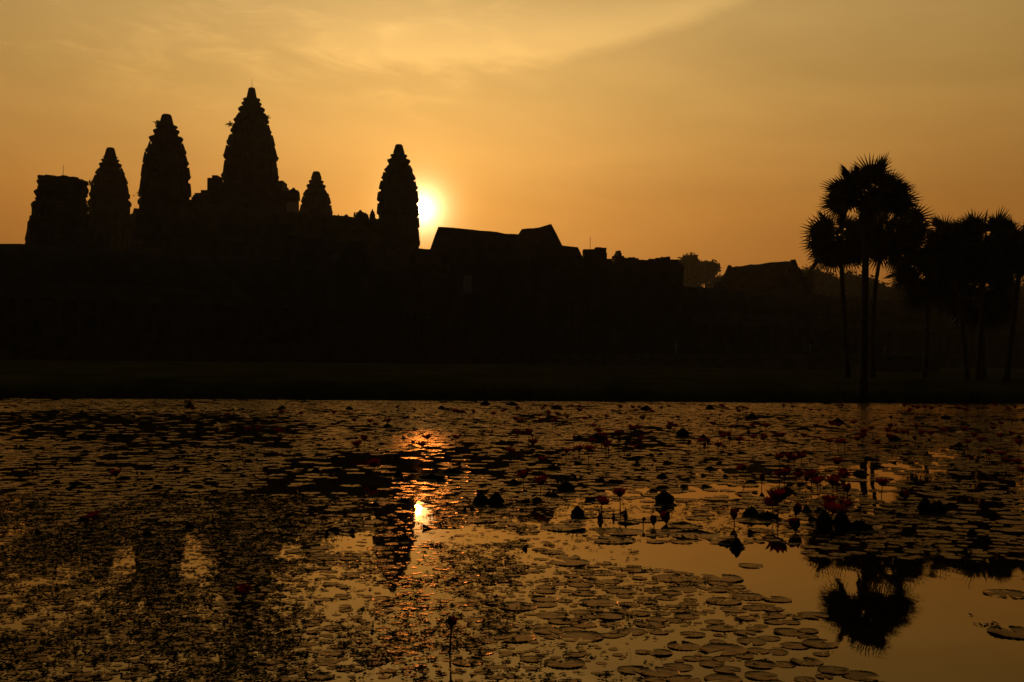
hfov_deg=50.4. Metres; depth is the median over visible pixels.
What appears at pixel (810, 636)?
lily pad
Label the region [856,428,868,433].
water lily
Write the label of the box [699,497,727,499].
lily pad
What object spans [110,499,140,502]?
lily pad
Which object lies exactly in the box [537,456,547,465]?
water lily
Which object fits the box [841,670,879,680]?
lily pad
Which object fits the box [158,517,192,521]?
lily pad
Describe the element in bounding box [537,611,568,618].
lily pad
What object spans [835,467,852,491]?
water lily
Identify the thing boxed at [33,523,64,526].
lily pad
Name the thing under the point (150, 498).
lily pad
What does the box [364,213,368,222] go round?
pinnacle
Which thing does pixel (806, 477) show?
water lily
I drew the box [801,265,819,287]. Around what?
broadleaf tree
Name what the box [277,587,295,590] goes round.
lily pad
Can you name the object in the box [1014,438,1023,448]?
water lily
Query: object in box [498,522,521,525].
lily pad
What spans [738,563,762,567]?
lily pad
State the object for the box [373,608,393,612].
lily pad
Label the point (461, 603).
lily pad
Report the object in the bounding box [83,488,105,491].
lily pad
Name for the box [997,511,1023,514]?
lily pad
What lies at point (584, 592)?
lily pad
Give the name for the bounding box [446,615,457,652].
water lily
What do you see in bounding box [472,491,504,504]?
curled leaf
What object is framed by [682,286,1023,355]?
gallery
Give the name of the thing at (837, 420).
curled leaf
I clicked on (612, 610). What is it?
lily pad
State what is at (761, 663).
lily pad
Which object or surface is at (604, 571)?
lily pad
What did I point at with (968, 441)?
water lily
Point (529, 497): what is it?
lily pad
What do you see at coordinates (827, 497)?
water lily
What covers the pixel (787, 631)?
lily pad
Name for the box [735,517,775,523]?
lily pad
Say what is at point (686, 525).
lily pad
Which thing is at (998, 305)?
sugar palm
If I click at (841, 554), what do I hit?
lily pad
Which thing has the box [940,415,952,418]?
curled leaf
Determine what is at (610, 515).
lily pad
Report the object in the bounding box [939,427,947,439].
water lily
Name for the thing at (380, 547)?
lily pad
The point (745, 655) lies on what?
lily pad
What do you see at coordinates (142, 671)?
lily pad
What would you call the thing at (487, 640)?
lily pad
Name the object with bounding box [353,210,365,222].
pinnacle
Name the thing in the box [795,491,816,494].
lily pad
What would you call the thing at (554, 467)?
curled leaf
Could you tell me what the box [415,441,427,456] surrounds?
water lily
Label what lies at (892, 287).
broadleaf tree
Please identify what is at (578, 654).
lily pad
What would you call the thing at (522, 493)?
lily pad
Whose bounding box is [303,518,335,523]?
lily pad
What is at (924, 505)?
curled leaf
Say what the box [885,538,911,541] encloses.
lily pad
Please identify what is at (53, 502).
lily pad
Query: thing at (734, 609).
lily pad
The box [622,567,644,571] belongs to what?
lily pad
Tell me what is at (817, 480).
water lily
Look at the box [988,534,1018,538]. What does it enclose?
lily pad
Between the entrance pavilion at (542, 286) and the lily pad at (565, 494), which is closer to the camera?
the lily pad at (565, 494)
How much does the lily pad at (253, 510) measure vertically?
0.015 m
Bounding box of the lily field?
[0,398,1023,681]
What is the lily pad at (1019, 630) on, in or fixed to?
on the water
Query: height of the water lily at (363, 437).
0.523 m
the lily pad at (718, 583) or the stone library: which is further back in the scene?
the stone library
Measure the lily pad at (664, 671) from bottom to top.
0.012 m
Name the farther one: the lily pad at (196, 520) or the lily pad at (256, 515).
the lily pad at (256, 515)
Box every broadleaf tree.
[676,252,703,286]
[693,259,720,287]
[708,274,722,287]
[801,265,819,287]
[805,265,840,295]
[832,269,871,296]
[847,275,897,299]
[886,279,918,299]
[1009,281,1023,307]
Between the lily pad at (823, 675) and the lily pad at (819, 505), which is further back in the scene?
the lily pad at (819, 505)
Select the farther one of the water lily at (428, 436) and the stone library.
the stone library
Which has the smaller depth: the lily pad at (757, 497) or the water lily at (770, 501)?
the water lily at (770, 501)
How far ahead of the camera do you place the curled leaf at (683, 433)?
31.01 m
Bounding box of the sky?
[0,0,1023,287]
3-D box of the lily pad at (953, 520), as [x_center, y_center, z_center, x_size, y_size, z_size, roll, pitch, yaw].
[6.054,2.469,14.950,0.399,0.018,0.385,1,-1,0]
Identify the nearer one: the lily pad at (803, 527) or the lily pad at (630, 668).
the lily pad at (630, 668)
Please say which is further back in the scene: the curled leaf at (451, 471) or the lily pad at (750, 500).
the curled leaf at (451, 471)
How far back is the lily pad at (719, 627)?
8.80 m
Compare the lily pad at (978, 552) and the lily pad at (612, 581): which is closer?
the lily pad at (612, 581)
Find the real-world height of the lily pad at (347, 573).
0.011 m
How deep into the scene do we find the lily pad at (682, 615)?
9.18 m
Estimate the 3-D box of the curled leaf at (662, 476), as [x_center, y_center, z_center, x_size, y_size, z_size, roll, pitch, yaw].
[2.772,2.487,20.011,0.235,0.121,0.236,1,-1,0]
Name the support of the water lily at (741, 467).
on the water
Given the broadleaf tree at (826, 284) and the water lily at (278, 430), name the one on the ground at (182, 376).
the broadleaf tree at (826, 284)
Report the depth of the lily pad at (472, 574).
10.87 m
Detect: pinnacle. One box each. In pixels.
[191,195,195,206]
[287,188,299,201]
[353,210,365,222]
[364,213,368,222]
[369,209,374,222]
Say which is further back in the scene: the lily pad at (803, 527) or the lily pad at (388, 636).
the lily pad at (803, 527)
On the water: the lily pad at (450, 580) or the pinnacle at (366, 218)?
the lily pad at (450, 580)
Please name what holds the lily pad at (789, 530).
on the water
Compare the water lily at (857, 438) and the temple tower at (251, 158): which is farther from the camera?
the temple tower at (251, 158)
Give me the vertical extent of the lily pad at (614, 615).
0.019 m
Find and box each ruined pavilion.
[582,247,612,347]
[612,251,683,348]
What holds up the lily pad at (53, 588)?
on the water
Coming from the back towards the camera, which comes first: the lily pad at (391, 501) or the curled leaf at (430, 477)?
the curled leaf at (430, 477)
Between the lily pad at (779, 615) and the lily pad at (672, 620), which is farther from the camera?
the lily pad at (779, 615)
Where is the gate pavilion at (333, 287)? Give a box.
[280,235,376,342]
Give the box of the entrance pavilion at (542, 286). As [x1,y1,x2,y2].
[406,224,612,347]
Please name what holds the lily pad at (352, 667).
on the water
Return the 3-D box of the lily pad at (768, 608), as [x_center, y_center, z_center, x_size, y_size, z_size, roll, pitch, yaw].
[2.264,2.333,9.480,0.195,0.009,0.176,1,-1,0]
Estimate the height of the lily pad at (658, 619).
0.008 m
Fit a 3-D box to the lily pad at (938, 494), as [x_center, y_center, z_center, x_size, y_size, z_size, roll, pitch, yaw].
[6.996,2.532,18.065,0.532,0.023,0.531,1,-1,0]
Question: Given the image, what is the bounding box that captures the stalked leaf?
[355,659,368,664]
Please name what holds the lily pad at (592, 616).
on the water
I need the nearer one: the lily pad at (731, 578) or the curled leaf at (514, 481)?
the lily pad at (731, 578)
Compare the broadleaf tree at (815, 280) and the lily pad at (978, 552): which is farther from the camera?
the broadleaf tree at (815, 280)
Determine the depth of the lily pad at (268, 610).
9.20 m
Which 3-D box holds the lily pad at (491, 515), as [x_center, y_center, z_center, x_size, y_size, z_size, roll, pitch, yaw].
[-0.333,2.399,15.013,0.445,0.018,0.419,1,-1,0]
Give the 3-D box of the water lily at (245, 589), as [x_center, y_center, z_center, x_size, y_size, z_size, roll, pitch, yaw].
[-2.202,2.208,8.884,0.176,0.443,0.157,1,-1,0]
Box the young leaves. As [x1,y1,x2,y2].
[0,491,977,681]
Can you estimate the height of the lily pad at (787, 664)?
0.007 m
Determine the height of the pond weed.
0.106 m
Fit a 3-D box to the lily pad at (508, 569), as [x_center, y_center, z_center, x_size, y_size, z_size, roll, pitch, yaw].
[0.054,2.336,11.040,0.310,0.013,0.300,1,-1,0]
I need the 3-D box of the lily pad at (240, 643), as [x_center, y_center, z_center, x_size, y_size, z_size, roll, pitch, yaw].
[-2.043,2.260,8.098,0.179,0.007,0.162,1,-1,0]
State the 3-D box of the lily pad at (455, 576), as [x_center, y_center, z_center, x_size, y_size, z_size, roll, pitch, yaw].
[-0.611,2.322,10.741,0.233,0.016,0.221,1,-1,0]
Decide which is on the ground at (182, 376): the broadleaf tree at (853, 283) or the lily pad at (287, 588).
the broadleaf tree at (853, 283)
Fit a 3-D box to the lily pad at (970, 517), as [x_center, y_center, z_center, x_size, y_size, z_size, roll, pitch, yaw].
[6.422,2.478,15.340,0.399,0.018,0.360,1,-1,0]
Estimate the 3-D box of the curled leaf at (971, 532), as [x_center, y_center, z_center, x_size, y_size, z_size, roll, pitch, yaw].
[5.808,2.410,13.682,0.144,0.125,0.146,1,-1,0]
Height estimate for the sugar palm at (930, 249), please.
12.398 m
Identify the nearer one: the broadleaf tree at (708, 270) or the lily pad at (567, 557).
the lily pad at (567, 557)
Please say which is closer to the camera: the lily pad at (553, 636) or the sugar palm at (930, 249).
the lily pad at (553, 636)
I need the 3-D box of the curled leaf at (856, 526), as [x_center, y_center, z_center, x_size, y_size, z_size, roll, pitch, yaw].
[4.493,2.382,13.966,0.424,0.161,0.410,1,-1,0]
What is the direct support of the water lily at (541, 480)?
on the water
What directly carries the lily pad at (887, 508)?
on the water
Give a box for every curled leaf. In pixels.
[184,402,194,407]
[393,468,402,476]
[417,473,445,480]
[437,468,464,474]
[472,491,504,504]
[480,400,489,404]
[505,401,518,405]
[507,478,521,484]
[532,453,542,456]
[546,465,560,470]
[556,480,576,491]
[571,505,584,516]
[575,435,583,439]
[587,432,607,441]
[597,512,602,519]
[624,507,627,518]
[626,456,640,460]
[640,405,651,410]
[654,489,676,505]
[656,473,667,478]
[675,427,690,437]
[704,466,716,469]
[718,539,730,544]
[729,537,745,548]
[743,505,758,517]
[745,413,758,419]
[753,511,781,520]
[780,486,796,492]
[802,506,813,512]
[815,507,854,532]
[832,418,846,423]
[850,520,877,532]
[852,469,869,474]
[888,435,900,441]
[917,495,936,514]
[929,499,954,515]
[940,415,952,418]
[954,442,966,447]
[967,527,979,535]
[992,471,1003,476]
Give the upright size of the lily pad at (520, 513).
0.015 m
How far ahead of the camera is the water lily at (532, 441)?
24.82 m
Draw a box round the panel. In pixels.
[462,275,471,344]
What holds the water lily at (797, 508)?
on the water
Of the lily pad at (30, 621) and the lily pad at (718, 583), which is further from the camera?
the lily pad at (718, 583)
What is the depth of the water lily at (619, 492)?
15.10 m
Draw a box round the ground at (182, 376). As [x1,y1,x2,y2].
[0,360,1023,402]
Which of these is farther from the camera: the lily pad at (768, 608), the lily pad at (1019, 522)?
the lily pad at (1019, 522)
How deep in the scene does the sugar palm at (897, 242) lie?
79.15 m
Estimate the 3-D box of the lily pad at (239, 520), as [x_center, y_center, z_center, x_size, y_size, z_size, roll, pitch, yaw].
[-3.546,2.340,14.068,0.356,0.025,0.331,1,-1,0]
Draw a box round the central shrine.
[191,175,298,212]
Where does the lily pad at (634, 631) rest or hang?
on the water
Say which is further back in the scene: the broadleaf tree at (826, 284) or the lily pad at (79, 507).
the broadleaf tree at (826, 284)
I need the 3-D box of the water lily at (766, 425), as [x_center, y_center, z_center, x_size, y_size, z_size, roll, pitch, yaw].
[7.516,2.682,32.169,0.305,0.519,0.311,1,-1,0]
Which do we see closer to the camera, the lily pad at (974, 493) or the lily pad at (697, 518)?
the lily pad at (697, 518)
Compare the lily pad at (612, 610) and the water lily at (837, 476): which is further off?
the water lily at (837, 476)
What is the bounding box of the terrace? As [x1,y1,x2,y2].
[0,336,1023,368]
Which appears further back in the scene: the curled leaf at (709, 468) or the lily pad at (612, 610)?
the curled leaf at (709, 468)
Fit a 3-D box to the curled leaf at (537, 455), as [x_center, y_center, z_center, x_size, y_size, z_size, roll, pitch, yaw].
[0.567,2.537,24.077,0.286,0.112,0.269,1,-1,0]
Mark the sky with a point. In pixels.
(710, 130)
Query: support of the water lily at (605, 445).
on the water
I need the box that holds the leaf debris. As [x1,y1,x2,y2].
[969,613,1001,627]
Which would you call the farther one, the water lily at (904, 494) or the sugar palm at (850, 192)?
the sugar palm at (850, 192)
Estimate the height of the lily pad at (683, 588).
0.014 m
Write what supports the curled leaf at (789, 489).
on the lily field
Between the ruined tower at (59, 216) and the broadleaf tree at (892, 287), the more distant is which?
the broadleaf tree at (892, 287)
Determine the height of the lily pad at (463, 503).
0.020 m
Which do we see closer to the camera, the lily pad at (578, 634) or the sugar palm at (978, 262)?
the lily pad at (578, 634)
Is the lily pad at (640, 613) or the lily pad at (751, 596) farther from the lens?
the lily pad at (751, 596)
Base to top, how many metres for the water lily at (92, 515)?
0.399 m
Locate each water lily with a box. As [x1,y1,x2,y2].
[82,509,101,528]
[109,469,121,483]
[234,583,253,619]
[273,428,283,441]
[350,440,361,449]
[359,434,368,445]
[365,458,380,471]
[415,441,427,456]
[422,434,433,446]
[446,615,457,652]
[505,446,516,461]
[514,429,521,442]
[515,469,528,484]
[524,429,532,443]
[529,438,538,453]
[533,474,550,497]
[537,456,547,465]
[562,447,570,455]
[573,445,583,451]
[583,445,595,461]
[586,438,597,442]
[593,428,602,432]
[595,495,611,514]
[602,442,610,457]
[603,439,611,453]
[613,487,628,514]
[650,515,656,526]
[660,511,672,523]
[696,437,704,446]
[713,441,722,452]
[717,433,727,446]
[730,508,737,523]
[733,436,744,440]
[735,463,749,480]
[758,433,768,441]
[759,473,764,486]
[761,496,781,518]
[762,423,770,434]
[765,487,789,518]
[774,453,784,464]
[774,470,783,488]
[778,467,790,486]
[783,451,793,466]
[787,517,799,532]
[791,454,799,466]
[791,471,803,481]
[793,503,801,517]
[796,452,807,467]
[801,469,820,490]
[804,475,808,491]
[807,476,823,496]
[812,474,826,490]
[818,500,848,517]
[820,494,837,513]
[825,438,833,449]
[825,476,839,494]
[830,473,841,487]
[831,457,843,470]
[833,439,842,451]
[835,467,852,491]
[838,498,854,511]
[842,482,850,499]
[853,435,862,447]
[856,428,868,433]
[858,432,866,441]
[874,478,891,495]
[886,433,894,442]
[899,489,909,501]
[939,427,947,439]
[964,439,972,448]
[970,432,979,441]
[975,436,986,450]
[984,447,994,464]
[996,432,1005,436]
[996,451,1005,462]
[1002,457,1014,473]
[1011,458,1023,468]
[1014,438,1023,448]
[1016,466,1023,479]
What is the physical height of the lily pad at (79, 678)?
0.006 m
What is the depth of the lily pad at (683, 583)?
10.54 m
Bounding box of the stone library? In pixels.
[714,259,809,293]
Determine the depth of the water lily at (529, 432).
27.74 m
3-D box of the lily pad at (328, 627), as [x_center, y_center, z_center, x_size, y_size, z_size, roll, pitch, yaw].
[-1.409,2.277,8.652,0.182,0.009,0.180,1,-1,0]
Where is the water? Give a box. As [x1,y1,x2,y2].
[0,398,1023,681]
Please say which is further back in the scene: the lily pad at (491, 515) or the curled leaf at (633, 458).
the curled leaf at (633, 458)
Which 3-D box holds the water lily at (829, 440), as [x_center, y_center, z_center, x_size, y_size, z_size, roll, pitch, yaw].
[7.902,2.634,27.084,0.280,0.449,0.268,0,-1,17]
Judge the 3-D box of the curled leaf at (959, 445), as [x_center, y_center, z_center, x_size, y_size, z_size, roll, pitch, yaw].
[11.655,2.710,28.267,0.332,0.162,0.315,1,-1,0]
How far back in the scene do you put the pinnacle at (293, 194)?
261.80 m
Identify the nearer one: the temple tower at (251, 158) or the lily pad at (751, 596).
the lily pad at (751, 596)
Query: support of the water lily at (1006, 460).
on the water
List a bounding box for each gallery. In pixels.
[193,203,382,251]
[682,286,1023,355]
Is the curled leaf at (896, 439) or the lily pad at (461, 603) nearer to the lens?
the lily pad at (461, 603)
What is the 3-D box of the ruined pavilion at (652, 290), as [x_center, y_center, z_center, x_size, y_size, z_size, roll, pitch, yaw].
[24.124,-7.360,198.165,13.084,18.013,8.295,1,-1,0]
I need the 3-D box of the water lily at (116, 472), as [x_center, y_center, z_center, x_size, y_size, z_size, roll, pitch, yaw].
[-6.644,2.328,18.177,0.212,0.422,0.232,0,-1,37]
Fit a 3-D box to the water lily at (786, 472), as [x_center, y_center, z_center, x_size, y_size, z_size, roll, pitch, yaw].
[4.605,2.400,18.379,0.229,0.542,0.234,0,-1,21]
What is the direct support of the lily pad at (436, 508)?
on the water
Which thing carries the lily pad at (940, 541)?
on the water
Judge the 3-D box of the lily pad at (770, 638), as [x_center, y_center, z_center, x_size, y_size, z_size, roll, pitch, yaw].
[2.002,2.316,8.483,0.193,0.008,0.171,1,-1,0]
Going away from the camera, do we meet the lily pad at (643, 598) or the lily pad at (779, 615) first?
the lily pad at (779, 615)
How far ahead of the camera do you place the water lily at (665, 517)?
14.39 m
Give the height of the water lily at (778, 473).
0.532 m
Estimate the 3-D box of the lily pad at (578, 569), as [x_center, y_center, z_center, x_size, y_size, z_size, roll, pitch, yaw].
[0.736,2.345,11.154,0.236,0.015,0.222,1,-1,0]
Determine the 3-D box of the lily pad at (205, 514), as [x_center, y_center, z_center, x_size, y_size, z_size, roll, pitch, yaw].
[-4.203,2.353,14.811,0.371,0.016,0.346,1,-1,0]
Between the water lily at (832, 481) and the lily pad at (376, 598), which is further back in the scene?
the water lily at (832, 481)
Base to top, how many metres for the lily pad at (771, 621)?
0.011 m
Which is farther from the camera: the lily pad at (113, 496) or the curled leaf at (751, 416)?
the curled leaf at (751, 416)
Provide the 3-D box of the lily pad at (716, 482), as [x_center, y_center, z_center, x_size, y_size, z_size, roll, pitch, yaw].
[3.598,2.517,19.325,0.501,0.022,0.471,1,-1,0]
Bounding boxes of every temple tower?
[87,147,131,249]
[130,114,197,241]
[221,87,278,189]
[299,171,332,214]
[377,144,419,268]
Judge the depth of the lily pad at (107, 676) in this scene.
7.25 m
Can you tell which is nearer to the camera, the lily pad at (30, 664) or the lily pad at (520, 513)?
the lily pad at (30, 664)
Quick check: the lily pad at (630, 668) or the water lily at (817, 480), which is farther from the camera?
the water lily at (817, 480)
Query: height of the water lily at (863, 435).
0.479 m
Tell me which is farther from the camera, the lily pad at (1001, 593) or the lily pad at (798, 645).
the lily pad at (1001, 593)
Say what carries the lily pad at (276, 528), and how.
on the water
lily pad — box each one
[19,674,41,679]
[20,663,41,667]
[22,619,41,623]
[28,652,46,657]
[33,513,57,517]
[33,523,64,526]
[38,587,59,590]
[39,500,69,503]
[39,528,60,531]
[44,480,72,482]
[50,519,76,522]
[51,515,77,518]
[54,477,81,480]
[62,506,87,508]
[64,465,92,467]
[73,675,94,680]
[79,508,105,511]
[81,656,98,660]
[81,671,102,676]
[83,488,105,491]
[95,675,112,679]
[98,505,127,507]
[101,495,127,497]
[102,524,135,528]
[108,653,122,656]
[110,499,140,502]
[116,644,142,650]
[118,531,142,534]
[123,651,140,655]
[124,473,155,476]
[128,513,155,516]
[132,670,149,673]
[134,497,160,499]
[137,665,158,670]
[150,512,174,514]
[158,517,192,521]
[165,537,189,540]
[168,504,191,507]
[170,527,195,530]
[170,623,190,627]
[174,641,194,645]
[176,477,202,480]
[179,580,199,583]
[185,488,210,491]
[186,519,210,522]
[187,666,205,670]
[188,501,213,503]
[189,512,215,515]
[194,504,220,507]
[201,617,219,620]
[219,484,247,486]
[225,642,249,646]
[227,519,250,523]
[228,528,261,533]
[233,509,256,512]
[238,513,267,517]
[257,609,277,613]
[265,525,308,533]
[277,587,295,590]
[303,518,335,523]
[304,549,319,551]
[305,527,328,530]
[309,672,334,678]
[310,524,333,526]
[310,545,334,549]
[316,555,340,559]
[323,625,344,629]
[334,665,354,670]
[336,522,358,525]
[337,526,368,531]
[341,572,361,575]
[356,519,382,523]
[367,545,393,549]
[368,500,402,504]
[370,596,389,600]
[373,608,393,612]
[375,564,400,568]
[376,533,399,536]
[377,634,395,638]
[392,630,411,634]
[425,491,453,494]
[425,498,460,502]
[429,507,453,509]
[434,524,464,527]
[438,510,459,513]
[439,574,461,578]
[445,502,474,505]
[447,578,469,582]
[452,639,480,646]
[452,656,483,665]
[454,602,469,605]
[460,572,481,575]
[462,517,497,522]
[463,617,484,621]
[470,648,493,654]
[472,512,502,516]
[474,559,494,562]
[476,638,498,642]
[481,621,513,628]
[483,600,503,604]
[485,576,512,581]
[491,507,518,510]
[492,631,536,641]
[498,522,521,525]
[498,601,536,609]
[501,491,533,495]
[502,568,532,573]
[504,511,529,514]
[511,543,534,546]
[513,505,536,507]
[514,524,537,527]
[517,529,539,531]
[519,495,544,498]
[520,655,542,661]
[531,595,557,601]
[532,627,563,633]
[533,602,557,606]
[534,624,553,626]
[535,585,554,588]
[535,589,556,592]
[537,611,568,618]
[538,549,565,553]
[540,524,586,530]
[543,634,561,638]
[544,657,584,667]
[548,618,570,623]
[550,558,589,565]
[556,554,579,558]
[557,493,579,496]
[558,626,578,630]
[558,630,603,641]
[566,652,584,656]
[568,582,592,586]
[569,609,590,613]
[570,621,596,627]
[571,590,596,594]
[573,567,593,571]
[574,614,597,618]
[575,487,593,489]
[578,598,617,606]
[586,536,635,543]
[590,570,616,575]
[591,513,621,517]
[595,527,643,535]
[596,612,625,618]
[599,620,621,625]
[601,579,620,583]
[601,632,621,637]
[606,588,635,593]
[609,608,629,612]
[617,628,645,634]
[617,665,645,672]
[621,602,639,605]
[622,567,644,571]
[626,610,649,615]
[632,519,650,521]
[635,620,665,627]
[637,596,657,599]
[639,666,679,676]
[644,588,664,592]
[644,676,664,681]
[646,616,667,621]
[646,649,672,655]
[650,629,668,633]
[652,574,691,582]
[655,595,677,599]
[662,527,682,531]
[663,590,681,594]
[663,663,693,670]
[666,618,686,622]
[667,586,696,592]
[667,640,700,649]
[669,522,702,528]
[670,529,718,538]
[674,612,699,618]
[675,498,697,500]
[677,581,696,585]
[680,631,705,636]
[682,656,701,660]
[685,516,710,519]
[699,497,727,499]
[699,660,724,666]
[700,643,747,654]
[701,481,728,484]
[703,574,743,581]
[704,619,723,623]
[704,673,742,681]
[706,500,735,504]
[706,597,741,604]
[706,624,737,630]
[708,581,730,585]
[712,656,734,661]
[713,665,740,672]
[718,479,742,481]
[720,606,748,612]
[725,584,745,588]
[728,483,757,486]
[730,505,756,508]
[731,592,763,599]
[733,629,755,634]
[734,653,753,657]
[735,498,763,502]
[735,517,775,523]
[737,637,766,644]
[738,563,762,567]
[742,496,765,499]
[742,605,763,609]
[744,660,775,667]
[744,671,778,679]
[747,528,775,531]
[747,647,768,653]
[756,635,780,640]
[761,606,783,610]
[762,613,785,617]
[763,596,791,601]
[764,619,784,623]
[765,649,788,654]
[773,627,804,635]
[775,661,794,667]
[776,529,799,531]
[779,642,809,648]
[781,620,800,623]
[786,525,809,528]
[789,657,823,664]
[794,516,815,519]
[794,676,815,681]
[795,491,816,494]
[797,611,828,618]
[797,628,818,632]
[797,634,818,638]
[802,638,838,647]
[808,504,823,506]
[815,674,833,677]
[817,665,849,673]
[828,552,850,555]
[840,478,867,480]
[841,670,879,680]
[846,512,865,515]
[848,517,863,520]
[862,517,896,521]
[865,514,891,517]
[873,528,901,532]
[875,507,905,510]
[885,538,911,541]
[886,482,907,485]
[893,500,918,503]
[916,529,948,533]
[918,491,949,495]
[926,539,951,542]
[930,552,954,555]
[937,518,967,522]
[939,547,962,550]
[946,524,976,527]
[953,515,982,518]
[960,492,993,495]
[961,549,986,553]
[983,589,1023,598]
[986,625,1023,637]
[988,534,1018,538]
[990,527,1022,531]
[995,520,1023,524]
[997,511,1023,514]
[1000,515,1023,518]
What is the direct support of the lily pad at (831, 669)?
on the water
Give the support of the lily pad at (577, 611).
on the water
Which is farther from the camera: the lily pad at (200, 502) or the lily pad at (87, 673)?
the lily pad at (200, 502)
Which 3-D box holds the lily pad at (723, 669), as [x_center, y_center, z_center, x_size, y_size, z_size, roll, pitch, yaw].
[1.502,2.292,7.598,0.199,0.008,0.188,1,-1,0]
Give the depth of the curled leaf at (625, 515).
14.81 m
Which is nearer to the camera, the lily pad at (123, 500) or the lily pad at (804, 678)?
the lily pad at (804, 678)
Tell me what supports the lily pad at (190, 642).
on the water
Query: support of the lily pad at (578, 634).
on the water
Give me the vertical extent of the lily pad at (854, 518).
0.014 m
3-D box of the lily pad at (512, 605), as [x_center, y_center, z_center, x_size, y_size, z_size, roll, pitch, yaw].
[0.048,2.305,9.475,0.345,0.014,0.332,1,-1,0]
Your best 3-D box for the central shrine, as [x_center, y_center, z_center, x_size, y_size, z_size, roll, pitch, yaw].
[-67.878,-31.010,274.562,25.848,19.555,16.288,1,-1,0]
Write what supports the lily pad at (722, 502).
on the water
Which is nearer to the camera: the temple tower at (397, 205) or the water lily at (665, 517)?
the water lily at (665, 517)
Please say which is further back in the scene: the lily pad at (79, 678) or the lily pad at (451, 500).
the lily pad at (451, 500)
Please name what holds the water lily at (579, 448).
on the water
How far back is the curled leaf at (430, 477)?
19.42 m
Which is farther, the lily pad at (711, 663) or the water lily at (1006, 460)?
the water lily at (1006, 460)
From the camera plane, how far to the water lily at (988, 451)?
23.26 m
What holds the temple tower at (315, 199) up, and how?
on the temple pyramid
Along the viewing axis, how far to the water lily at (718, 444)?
25.74 m
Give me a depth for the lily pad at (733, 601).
9.77 m
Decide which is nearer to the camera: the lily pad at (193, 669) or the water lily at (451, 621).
the lily pad at (193, 669)
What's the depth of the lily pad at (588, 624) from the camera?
8.86 m
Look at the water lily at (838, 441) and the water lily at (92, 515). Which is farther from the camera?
the water lily at (838, 441)
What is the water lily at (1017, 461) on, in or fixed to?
on the water
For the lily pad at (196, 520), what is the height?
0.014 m
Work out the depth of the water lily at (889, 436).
28.86 m
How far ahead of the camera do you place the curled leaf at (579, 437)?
29.52 m
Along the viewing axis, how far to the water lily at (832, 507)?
14.31 m
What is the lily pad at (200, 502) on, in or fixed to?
on the water
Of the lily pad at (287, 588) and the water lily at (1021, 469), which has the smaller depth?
the lily pad at (287, 588)
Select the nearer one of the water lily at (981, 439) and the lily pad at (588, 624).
the lily pad at (588, 624)
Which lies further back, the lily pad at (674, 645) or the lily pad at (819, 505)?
the lily pad at (819, 505)
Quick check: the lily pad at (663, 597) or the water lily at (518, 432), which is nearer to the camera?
the lily pad at (663, 597)
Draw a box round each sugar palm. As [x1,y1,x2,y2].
[798,210,879,377]
[818,152,924,402]
[854,201,934,377]
[883,255,973,377]
[912,213,989,378]
[935,206,1023,379]
[939,277,1023,377]
[982,214,1023,380]
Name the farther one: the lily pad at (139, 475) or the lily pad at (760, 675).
the lily pad at (139, 475)
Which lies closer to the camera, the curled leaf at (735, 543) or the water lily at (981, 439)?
the curled leaf at (735, 543)
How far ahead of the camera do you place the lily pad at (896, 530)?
14.06 m
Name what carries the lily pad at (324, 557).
on the water
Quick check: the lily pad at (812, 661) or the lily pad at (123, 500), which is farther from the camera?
the lily pad at (123, 500)
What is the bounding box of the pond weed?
[0,491,944,681]
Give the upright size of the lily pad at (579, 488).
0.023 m
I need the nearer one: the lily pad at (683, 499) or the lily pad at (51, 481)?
the lily pad at (683, 499)
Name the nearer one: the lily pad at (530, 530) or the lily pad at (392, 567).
the lily pad at (392, 567)
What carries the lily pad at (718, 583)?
on the water
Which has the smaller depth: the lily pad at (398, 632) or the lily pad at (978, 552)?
the lily pad at (398, 632)
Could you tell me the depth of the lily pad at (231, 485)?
18.11 m
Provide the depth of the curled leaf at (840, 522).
13.92 m
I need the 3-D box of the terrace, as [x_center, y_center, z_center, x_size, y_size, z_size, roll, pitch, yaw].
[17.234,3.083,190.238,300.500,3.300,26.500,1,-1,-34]
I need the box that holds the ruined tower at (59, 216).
[25,165,89,248]
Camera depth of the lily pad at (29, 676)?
7.25 m
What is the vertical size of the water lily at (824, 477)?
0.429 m
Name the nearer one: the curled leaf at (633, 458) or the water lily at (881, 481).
the water lily at (881, 481)
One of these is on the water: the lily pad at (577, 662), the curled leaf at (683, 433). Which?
the lily pad at (577, 662)
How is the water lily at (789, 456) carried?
on the water
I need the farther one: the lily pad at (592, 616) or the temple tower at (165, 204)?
the temple tower at (165, 204)
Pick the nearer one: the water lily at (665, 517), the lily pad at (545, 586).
the lily pad at (545, 586)
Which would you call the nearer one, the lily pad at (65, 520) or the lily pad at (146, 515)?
the lily pad at (65, 520)
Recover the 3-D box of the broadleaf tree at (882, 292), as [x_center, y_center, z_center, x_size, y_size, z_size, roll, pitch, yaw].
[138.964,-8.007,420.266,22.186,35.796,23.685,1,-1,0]
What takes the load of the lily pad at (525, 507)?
on the water
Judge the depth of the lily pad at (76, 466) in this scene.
20.90 m

